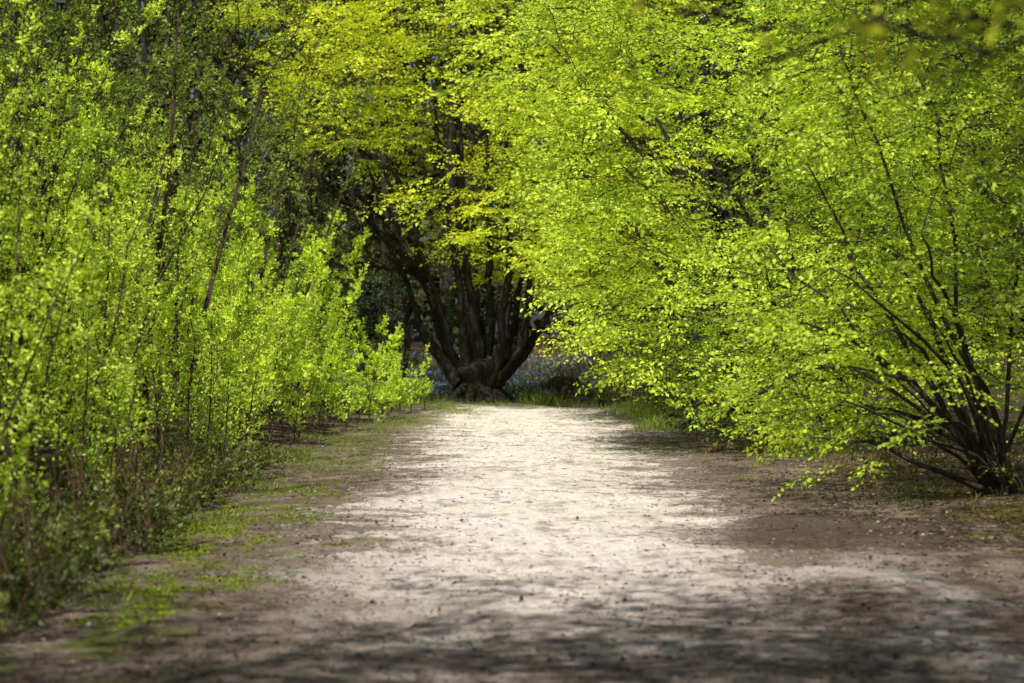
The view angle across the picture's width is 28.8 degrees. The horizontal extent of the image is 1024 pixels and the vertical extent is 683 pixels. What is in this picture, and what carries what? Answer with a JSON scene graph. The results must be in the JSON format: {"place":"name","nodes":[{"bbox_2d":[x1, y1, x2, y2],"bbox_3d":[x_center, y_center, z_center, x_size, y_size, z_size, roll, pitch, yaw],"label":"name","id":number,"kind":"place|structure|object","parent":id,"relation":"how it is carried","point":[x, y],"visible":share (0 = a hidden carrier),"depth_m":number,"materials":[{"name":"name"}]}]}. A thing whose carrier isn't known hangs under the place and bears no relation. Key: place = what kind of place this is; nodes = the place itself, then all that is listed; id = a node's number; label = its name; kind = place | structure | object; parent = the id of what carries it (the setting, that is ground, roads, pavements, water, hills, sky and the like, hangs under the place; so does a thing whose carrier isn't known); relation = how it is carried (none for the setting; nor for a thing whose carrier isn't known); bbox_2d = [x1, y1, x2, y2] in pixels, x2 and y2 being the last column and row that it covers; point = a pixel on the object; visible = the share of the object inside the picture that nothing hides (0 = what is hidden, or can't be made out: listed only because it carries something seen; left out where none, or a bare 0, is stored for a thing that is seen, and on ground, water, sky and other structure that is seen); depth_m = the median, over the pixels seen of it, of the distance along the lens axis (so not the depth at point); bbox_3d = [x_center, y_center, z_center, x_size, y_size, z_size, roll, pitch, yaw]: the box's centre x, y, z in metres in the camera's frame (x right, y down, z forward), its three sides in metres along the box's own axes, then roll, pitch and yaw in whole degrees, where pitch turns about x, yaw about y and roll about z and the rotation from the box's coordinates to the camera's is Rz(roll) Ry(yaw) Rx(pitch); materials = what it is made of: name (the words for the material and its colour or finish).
{"place":"outdoors","nodes":[
{"label":"outdoors","id":0,"kind":"place"},
{"bbox_2d":[0,379,1023,682],"bbox_3d":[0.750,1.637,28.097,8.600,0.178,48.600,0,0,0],"label":"dirt path","id":1,"kind":"structure","parent":0,"point":[548,587],"depth_m":13.65,"materials":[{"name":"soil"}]},
{"bbox_2d":[56,421,1013,673],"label":"pebbles","id":2,"kind":"object","parent":1,"relation":"on","point":[359,624],"visible":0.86,"depth_m":16.00,"materials":[{"name":"stone"}]},
{"bbox_2d":[65,429,1023,632],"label":"moss","id":3,"kind":"object","parent":1,"relation":"on","point":[124,623],"visible":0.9,"depth_m":15.23,"materials":[{"name":"green plant"}]},
{"bbox_2d":[0,331,1023,621],"bbox_3d":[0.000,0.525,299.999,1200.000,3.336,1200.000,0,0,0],"label":"ground","id":4,"kind":"structure","parent":0,"point":[418,343],"depth_m":30.99,"materials":[{"name":"soil"}]},
{"bbox_2d":[0,31,37,279],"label":"birch sapling","id":5,"kind":"object","parent":4,"relation":"on","point":[12,77],"visible":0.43,"depth_m":26.13,"materials":[{"name":"green plant"}]},
{"bbox_2d":[0,205,41,462],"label":"birch shrub","id":6,"kind":"object","parent":4,"relation":"on","point":[14,248],"visible":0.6,"depth_m":17.07,"materials":[{"name":"green plant"}]},
{"bbox_2d":[0,0,45,376],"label":"birch shrub","id":7,"kind":"object","parent":4,"relation":"on","point":[6,106],"visible":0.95,"depth_m":17.61,"materials":[{"name":"green plant"}]},
{"bbox_2d":[0,397,48,583],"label":"birch shrub","id":8,"kind":"object","parent":4,"relation":"on","point":[20,458],"visible":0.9,"depth_m":12.09,"materials":[{"name":"green plant"}]},
{"bbox_2d":[0,0,68,408],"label":"birch shrub","id":9,"kind":"object","parent":4,"relation":"on","point":[51,103],"visible":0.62,"depth_m":23.13,"materials":[{"name":"green plant"}]},
{"bbox_2d":[5,8,69,427],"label":"birch shrub","id":10,"kind":"object","parent":4,"relation":"on","point":[40,98],"visible":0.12,"depth_m":31.98,"materials":[{"name":"green plant"}]},
{"bbox_2d":[0,0,86,368],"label":"birch sapling","id":11,"kind":"object","parent":4,"relation":"on","point":[61,22],"visible":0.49,"depth_m":25.92,"materials":[{"name":"green plant"}]},
{"bbox_2d":[0,32,92,445],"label":"birch shrub","id":12,"kind":"object","parent":4,"relation":"on","point":[87,105],"visible":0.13,"depth_m":27.78,"materials":[{"name":"green plant"}]},
{"bbox_2d":[0,126,94,525],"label":"birch shrub","id":13,"kind":"object","parent":4,"relation":"on","point":[5,236],"visible":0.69,"depth_m":16.88,"materials":[{"name":"green plant"}]},
{"bbox_2d":[0,11,99,486],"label":"birch shrub","id":14,"kind":"object","parent":4,"relation":"on","point":[21,217],"visible":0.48,"depth_m":20.14,"materials":[{"name":"green plant"}]},
{"bbox_2d":[2,2,110,453],"bbox_3d":[-5.986,-1.325,25.188,1.687,5.544,3.235,0,0,-9],"label":"birch shrub","id":15,"kind":"object","parent":4,"relation":"on","point":[96,66],"visible":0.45,"depth_m":24.33,"materials":[{"name":"green plant"}]},
{"bbox_2d":[0,147,112,549],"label":"birch shrub","id":16,"kind":"object","parent":4,"relation":"on","point":[23,324],"visible":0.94,"depth_m":14.36,"materials":[{"name":"green plant"}]},
{"bbox_2d":[0,69,118,451],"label":"birch shrub","id":17,"kind":"object","parent":4,"relation":"on","point":[81,134],"visible":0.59,"depth_m":23.46,"materials":[{"name":"green plant"}]},
{"bbox_2d":[22,127,121,452],"bbox_3d":[-5.383,-0.571,24.632,1.088,4.038,2.124,0,0,-24],"label":"birch shrub","id":18,"kind":"object","parent":4,"relation":"on","point":[81,181],"visible":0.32,"depth_m":24.05,"materials":[{"name":"green plant"}]},
{"bbox_2d":[38,55,116,436],"bbox_3d":[-6.684,-1.423,30.158,1.092,5.809,1.654,0,0,-28],"label":"birch sapling","id":19,"kind":"object","parent":4,"relation":"on","point":[100,89],"visible":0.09,"depth_m":29.92,"materials":[{"name":"green plant"}]},
{"bbox_2d":[0,0,157,425],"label":"birch tree","id":20,"kind":"object","parent":4,"relation":"on","point":[63,33],"visible":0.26,"depth_m":33.18,"materials":[{"name":"green plant"}]},
{"bbox_2d":[0,1,162,434],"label":"birch tree","id":21,"kind":"object","parent":4,"relation":"on","point":[118,91],"visible":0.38,"depth_m":28.95,"materials":[{"name":"green plant"}]},
{"bbox_2d":[0,0,166,281],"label":"birch shrub","id":22,"kind":"object","parent":4,"relation":"on","point":[152,12],"visible":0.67,"depth_m":26.24,"materials":[{"name":"green plant"}]},
{"bbox_2d":[0,0,166,379],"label":"birch tree","id":23,"kind":"object","parent":4,"relation":"on","point":[61,60],"visible":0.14,"depth_m":48.21,"materials":[{"name":"green plant"}]},
{"bbox_2d":[41,154,126,445],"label":"birch shrub","id":24,"kind":"object","parent":4,"relation":"on","point":[111,238],"visible":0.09,"depth_m":26.85,"materials":[{"name":"green plant"}]},
{"bbox_2d":[28,168,148,465],"bbox_3d":[-5.034,-0.268,23.273,1.082,3.486,2.006,0,0,14],"label":"birch shrub","id":25,"kind":"object","parent":4,"relation":"on","point":[65,324],"visible":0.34,"depth_m":22.85,"materials":[{"name":"green plant"}]},
{"bbox_2d":[69,71,119,400],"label":"birch shrub","id":26,"kind":"object","parent":4,"relation":"on","point":[96,153],"visible":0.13,"depth_m":35.08,"materials":[{"name":"green plant"}]},
{"bbox_2d":[32,139,168,479],"bbox_3d":[-4.292,-0.290,20.760,1.371,3.729,1.867,0,0,0],"label":"birch shrub","id":27,"kind":"object","parent":4,"relation":"on","point":[124,274],"visible":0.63,"depth_m":20.99,"materials":[{"name":"green plant"}]},
{"bbox_2d":[59,235,155,483],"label":"birch shrub","id":28,"kind":"object","parent":4,"relation":"on","point":[98,395],"visible":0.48,"depth_m":19.52,"materials":[{"name":"green plant"}]},
{"bbox_2d":[48,253,168,504],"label":"birch shrub","id":29,"kind":"object","parent":4,"relation":"on","point":[127,395],"visible":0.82,"depth_m":16.96,"materials":[{"name":"green plant"}]},
{"bbox_2d":[44,130,182,461],"bbox_3d":[-4.551,-0.428,22.070,1.675,3.925,1.351,0,0,27],"label":"birch shrub","id":30,"kind":"object","parent":4,"relation":"on","point":[116,281],"visible":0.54,"depth_m":22.03,"materials":[{"name":"green plant"}]},
{"bbox_2d":[43,2,191,412],"bbox_3d":[-7.858,-2.665,39.537,2.950,8.303,1.057,0,0,0],"label":"birch sapling","id":31,"kind":"object","parent":4,"relation":"on","point":[126,125],"visible":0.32,"depth_m":39.60,"materials":[{"name":"green plant"}]},
{"bbox_2d":[60,96,180,429],"bbox_3d":[-6.256,-1.284,31.565,2.038,5.500,1.211,0,0,-11],"label":"birch shrub","id":32,"kind":"object","parent":4,"relation":"on","point":[152,194],"visible":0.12,"depth_m":31.88,"materials":[{"name":"green plant"}]},
{"bbox_2d":[87,95,160,436],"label":"birch shrub","id":33,"kind":"object","parent":4,"relation":"on","point":[139,117],"visible":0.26,"depth_m":30.75,"materials":[{"name":"green plant"}]},
{"bbox_2d":[75,105,178,444],"bbox_3d":[-5.284,-0.944,28.019,1.610,4.871,1.705,0,0,35],"label":"birch shrub","id":34,"kind":"object","parent":4,"relation":"on","point":[121,182],"visible":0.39,"depth_m":28.04,"materials":[{"name":"green plant"}]},
{"bbox_2d":[11,0,246,402],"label":"birch tree","id":35,"kind":"object","parent":4,"relation":"on","point":[121,11],"visible":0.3,"depth_m":41.07,"materials":[{"name":"green plant"}]},
{"bbox_2d":[95,95,162,425],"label":"birch shrub","id":36,"kind":"object","parent":4,"relation":"on","point":[105,127],"visible":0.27,"depth_m":32.87,"materials":[{"name":"green plant"}]},
{"bbox_2d":[115,26,175,420],"bbox_3d":[-6.811,-2.235,36.835,1.182,7.464,1.506,0,0,-39],"label":"birch sapling","id":37,"kind":"object","parent":4,"relation":"on","point":[132,112],"visible":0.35,"depth_m":36.81,"materials":[{"name":"green plant"}]},
{"bbox_2d":[0,390,304,642],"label":"bramble patch","id":38,"kind":"object","parent":4,"relation":"on","point":[76,536],"visible":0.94,"depth_m":15.40,"materials":[{"name":"green plant"}]},
{"bbox_2d":[120,0,210,441],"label":"birch sapling","id":39,"kind":"object","parent":4,"relation":"on","point":[171,128],"visible":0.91,"depth_m":28.79,"materials":[{"name":"green plant"}]},
{"bbox_2d":[137,232,198,423],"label":"birch shrub","id":40,"kind":"object","parent":4,"relation":"on","point":[171,331],"visible":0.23,"depth_m":35.68,"materials":[{"name":"green plant"}]},
{"bbox_2d":[76,81,260,452],"bbox_3d":[-4.489,-0.944,26.113,2.462,4.918,1.456,0,0,0],"label":"birch shrub","id":41,"kind":"object","parent":4,"relation":"on","point":[234,124],"visible":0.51,"depth_m":25.93,"materials":[{"name":"green plant"}]},
{"bbox_2d":[70,0,267,323],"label":"birch tree","id":42,"kind":"object","parent":4,"relation":"on","point":[170,21],"visible":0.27,"depth_m":51.90,"materials":[{"name":"green plant"}]},
{"bbox_2d":[140,188,215,438],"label":"birch shrub","id":43,"kind":"object","parent":4,"relation":"on","point":[165,316],"visible":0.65,"depth_m":29.72,"materials":[{"name":"green plant"}]},
{"bbox_2d":[141,191,225,419],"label":"birch shrub","id":44,"kind":"object","parent":4,"relation":"on","point":[215,203],"visible":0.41,"depth_m":37.46,"materials":[{"name":"green plant"}]},
{"bbox_2d":[144,342,243,463],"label":"birch shrub","id":45,"kind":"object","parent":4,"relation":"on","point":[167,387],"visible":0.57,"depth_m":23.82,"materials":[{"name":"green plant"}]},
{"bbox_2d":[169,205,247,410],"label":"birch shrub","id":46,"kind":"object","parent":4,"relation":"on","point":[224,250],"visible":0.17,"depth_m":39.93,"materials":[{"name":"green plant"}]},
{"bbox_2d":[185,58,236,401],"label":"birch sapling","id":47,"kind":"object","parent":4,"relation":"on","point":[208,135],"visible":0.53,"depth_m":40.52,"materials":[{"name":"green plant"}]},
{"bbox_2d":[167,268,257,479],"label":"birch shrub","id":48,"kind":"object","parent":4,"relation":"on","point":[221,357],"visible":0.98,"depth_m":22.92,"materials":[{"name":"green plant"}]},
{"bbox_2d":[179,295,248,462],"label":"birch shrub","id":49,"kind":"object","parent":4,"relation":"on","point":[214,384],"visible":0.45,"depth_m":25.30,"materials":[{"name":"green plant"}]},
{"bbox_2d":[176,274,272,450],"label":"birch shrub","id":50,"kind":"object","parent":4,"relation":"on","point":[229,314],"visible":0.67,"depth_m":26.47,"materials":[{"name":"green plant"}]},
{"bbox_2d":[194,277,257,424],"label":"birch shrub","id":51,"kind":"object","parent":4,"relation":"on","point":[246,320],"visible":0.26,"depth_m":31.93,"materials":[{"name":"green plant"}]},
{"bbox_2d":[185,254,267,428],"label":"birch shrub","id":52,"kind":"object","parent":4,"relation":"on","point":[242,309],"visible":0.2,"depth_m":33.98,"materials":[{"name":"green plant"}]},
{"bbox_2d":[149,0,308,428],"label":"birch sapling","id":53,"kind":"object","parent":4,"relation":"on","point":[262,82],"visible":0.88,"depth_m":33.06,"materials":[{"name":"green plant"}]},
{"bbox_2d":[166,86,291,407],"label":"birch sapling","id":54,"kind":"object","parent":4,"relation":"on","point":[283,108],"visible":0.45,"depth_m":43.74,"materials":[{"name":"green plant"}]},
{"bbox_2d":[151,76,307,407],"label":"birch sapling","id":55,"kind":"object","parent":4,"relation":"on","point":[282,117],"visible":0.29,"depth_m":44.57,"materials":[{"name":"green plant"}]},
{"bbox_2d":[177,214,286,441],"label":"birch shrub","id":56,"kind":"object","parent":4,"relation":"on","point":[250,316],"visible":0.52,"depth_m":30.38,"materials":[{"name":"green plant"}]},
{"bbox_2d":[192,260,288,452],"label":"birch shrub","id":57,"kind":"object","parent":4,"relation":"on","point":[280,299],"visible":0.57,"depth_m":27.99,"materials":[{"name":"green plant"}]},
{"bbox_2d":[204,170,282,422],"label":"birch shrub","id":58,"kind":"object","parent":4,"relation":"on","point":[255,249],"visible":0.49,"depth_m":35.48,"materials":[{"name":"green plant"}]},
{"bbox_2d":[146,0,360,385],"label":"birch tree","id":59,"kind":"object","parent":4,"relation":"on","point":[238,138],"visible":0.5,"depth_m":46.44,"materials":[{"name":"green plant"}]},
{"bbox_2d":[214,255,307,422],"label":"birch shrub","id":60,"kind":"object","parent":4,"relation":"on","point":[303,309],"visible":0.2,"depth_m":37.31,"materials":[{"name":"green plant"}]},
{"bbox_2d":[225,268,312,432],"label":"birch shrub","id":61,"kind":"object","parent":4,"relation":"on","point":[278,342],"visible":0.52,"depth_m":34.10,"materials":[{"name":"green plant"}]},
{"bbox_2d":[229,292,318,443],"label":"birch shrub","id":62,"kind":"object","parent":4,"relation":"on","point":[303,375],"visible":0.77,"depth_m":31.64,"materials":[{"name":"green plant"}]},
{"bbox_2d":[228,28,323,413],"bbox_3d":[-4.705,-2.312,39.223,2.077,7.637,1.586,0,0,0],"label":"birch sapling","id":63,"kind":"object","parent":4,"relation":"on","point":[271,200],"visible":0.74,"depth_m":39.10,"materials":[{"name":"green plant"}]},
{"bbox_2d":[227,286,324,418],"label":"birch shrub","id":64,"kind":"object","parent":4,"relation":"on","point":[307,323],"visible":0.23,"depth_m":39.52,"materials":[{"name":"green plant"}]},
{"bbox_2d":[245,223,314,406],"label":"birch shrub","id":65,"kind":"object","parent":4,"relation":"on","point":[292,290],"visible":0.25,"depth_m":44.08,"materials":[{"name":"green plant"}]},
{"bbox_2d":[203,0,367,332],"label":"birch tree","id":66,"kind":"object","parent":4,"relation":"on","point":[288,228],"visible":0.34,"depth_m":56.98,"materials":[{"name":"green plant"}]},
{"bbox_2d":[271,287,318,430],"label":"birch shrub","id":67,"kind":"object","parent":4,"relation":"on","point":[289,348],"visible":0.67,"depth_m":35.88,"materials":[{"name":"green plant"}]},
{"bbox_2d":[268,233,351,418],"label":"birch shrub","id":68,"kind":"object","parent":4,"relation":"on","point":[321,266],"visible":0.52,"depth_m":40.80,"materials":[{"name":"green plant"}]},
{"bbox_2d":[263,69,375,411],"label":"birch sapling","id":69,"kind":"object","parent":4,"relation":"on","point":[303,198],"visible":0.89,"depth_m":42.51,"materials":[{"name":"green plant"}]},
{"bbox_2d":[301,273,351,414],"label":"birch shrub","id":70,"kind":"object","parent":4,"relation":"on","point":[334,295],"visible":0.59,"depth_m":43.47,"materials":[{"name":"green plant"}]},
{"bbox_2d":[291,210,369,404],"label":"birch shrub","id":71,"kind":"object","parent":4,"relation":"on","point":[356,285],"visible":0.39,"depth_m":47.12,"materials":[{"name":"green plant"}]},
{"bbox_2d":[304,260,356,410],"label":"birch shrub","id":72,"kind":"object","parent":4,"relation":"on","point":[324,270],"visible":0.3,"depth_m":45.19,"materials":[{"name":"green plant"}]},
{"bbox_2d":[295,225,372,397],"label":"birch shrub","id":73,"kind":"object","parent":4,"relation":"on","point":[357,244],"visible":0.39,"depth_m":50.24,"materials":[{"name":"green plant"}]},
{"bbox_2d":[304,343,365,431],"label":"birch shrub","id":74,"kind":"object","parent":4,"relation":"on","point":[324,388],"visible":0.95,"depth_m":37.31,"materials":[{"name":"green plant"}]},
{"bbox_2d":[240,251,439,366],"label":"holly bush","id":75,"kind":"object","parent":4,"relation":"on","point":[372,315],"visible":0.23,"depth_m":59.48,"materials":[{"name":"green plant"}]},
{"bbox_2d":[328,342,364,421],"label":"birch shrub","id":76,"kind":"object","parent":4,"relation":"on","point":[335,394],"visible":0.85,"depth_m":40.36,"materials":[{"name":"green plant"}]},
{"bbox_2d":[326,268,377,407],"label":"birch shrub","id":77,"kind":"object","parent":4,"relation":"on","point":[363,346],"visible":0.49,"depth_m":47.93,"materials":[{"name":"green plant"}]},
{"bbox_2d":[334,314,403,406],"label":"birch shrub","id":78,"kind":"object","parent":4,"relation":"on","point":[383,326],"visible":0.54,"depth_m":48.96,"materials":[{"name":"green plant"}]},
{"bbox_2d":[351,342,391,422],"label":"birch shrub","id":79,"kind":"object","parent":4,"relation":"on","point":[376,360],"visible":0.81,"depth_m":41.22,"materials":[{"name":"green plant"}]},
{"bbox_2d":[371,327,417,413],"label":"birch shrub","id":80,"kind":"object","parent":4,"relation":"on","point":[397,380],"visible":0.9,"depth_m":45.93,"materials":[{"name":"green plant"}]},
{"bbox_2d":[315,269,484,377],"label":"holly bush","id":81,"kind":"object","parent":4,"relation":"on","point":[448,308],"visible":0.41,"depth_m":58.66,"materials":[{"name":"green plant"}]},
{"bbox_2d":[389,343,433,411],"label":"birch shrub","id":82,"kind":"object","parent":4,"relation":"on","point":[427,386],"visible":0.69,"depth_m":47.60,"materials":[{"name":"green plant"}]},
{"bbox_2d":[206,0,721,403],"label":"pollarded hornbeam tree","id":83,"kind":"object","parent":4,"relation":"on","point":[476,371],"visible":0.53,"depth_m":52.06,"materials":[{"name":"green plant"}]},
{"bbox_2d":[0,0,1023,363],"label":"distant woodland","id":84,"kind":"object","parent":4,"relation":"on","point":[446,276],"visible":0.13,"depth_m":79.65,"materials":[{"name":"green plant"}]},
{"bbox_2d":[0,0,1023,344],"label":"distant treeline","id":85,"kind":"object","parent":4,"relation":"on","point":[338,156],"visible":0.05,"depth_m":128.78,"materials":[{"name":"green plant"}]},
{"bbox_2d":[4,390,1023,609],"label":"grass","id":86,"kind":"structure","parent":4,"relation":"on","point":[647,416],"depth_m":29.22,"materials":[{"name":"green plant"}]},
{"bbox_2d":[256,346,795,403],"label":"bluebell patch","id":87,"kind":"object","parent":4,"relation":"on","point":[441,390],"visible":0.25,"depth_m":58.41,"materials":[{"name":"green plant"}]},
{"bbox_2d":[539,376,597,400],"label":"tree stump","id":88,"kind":"object","parent":4,"relation":"on","point":[558,383],"visible":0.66,"depth_m":54.93,"materials":[{"name":"brown wood"}]},
{"bbox_2d":[513,321,720,405],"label":"bush","id":89,"kind":"object","parent":4,"relation":"on","point":[554,353],"visible":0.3,"depth_m":59.54,"materials":[{"name":"green plant"}]},
{"bbox_2d":[558,268,751,365],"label":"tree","id":90,"kind":"object","parent":4,"relation":"on","point":[621,346],"visible":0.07,"depth_m":62.50,"materials":[{"name":"green plant"}]},
{"bbox_2d":[420,0,979,415],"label":"hornbeam tree","id":91,"kind":"object","parent":4,"relation":"on","point":[594,66],"visible":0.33,"depth_m":40.85,"materials":[{"name":"green plant"}]},
{"bbox_2d":[606,283,834,407],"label":"holly bush","id":92,"kind":"object","parent":4,"relation":"on","point":[694,309],"visible":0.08,"depth_m":46.51,"materials":[{"name":"green plant"}]},
{"bbox_2d":[473,0,1023,437],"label":"hornbeam tree","id":93,"kind":"object","parent":4,"relation":"on","point":[552,97],"visible":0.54,"depth_m":29.93,"materials":[{"name":"green plant"}]},
{"bbox_2d":[650,299,881,433],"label":"holly bush","id":94,"kind":"object","parent":4,"relation":"on","point":[690,420],"visible":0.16,"depth_m":35.67,"materials":[{"name":"green plant"}]},
{"bbox_2d":[614,383,1023,497],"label":"bramble patch","id":95,"kind":"object","parent":4,"relation":"on","point":[885,457],"visible":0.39,"depth_m":24.57,"materials":[{"name":"green plant"}]},
{"bbox_2d":[615,0,1023,123],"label":"beech tree","id":96,"kind":"object","parent":4,"relation":"on","point":[975,19],"visible":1,"depth_m":6.27,"materials":[{"name":"green plant"}]},
{"bbox_2d":[677,0,1023,500],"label":"hornbeam tree","id":97,"kind":"object","parent":4,"relation":"on","point":[962,432],"visible":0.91,"depth_m":19.64,"materials":[{"name":"green plant"}]},
{"bbox_2d":[760,0,1023,464],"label":"hornbeam tree","id":98,"kind":"object","parent":4,"relation":"on","point":[993,371],"visible":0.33,"depth_m":25.67,"materials":[{"name":"green plant"}]},
{"bbox_2d":[933,19,1023,341],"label":"hornbeam tree","id":99,"kind":"object","parent":4,"relation":"on","point":[978,155],"visible":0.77,"depth_m":15.46,"materials":[{"name":"green plant"}]},
{"bbox_2d":[2,0,1023,335],"label":"sky","id":100,"kind":"structure","parent":0,"point":[536,312],"materials":[{"name":"white"}]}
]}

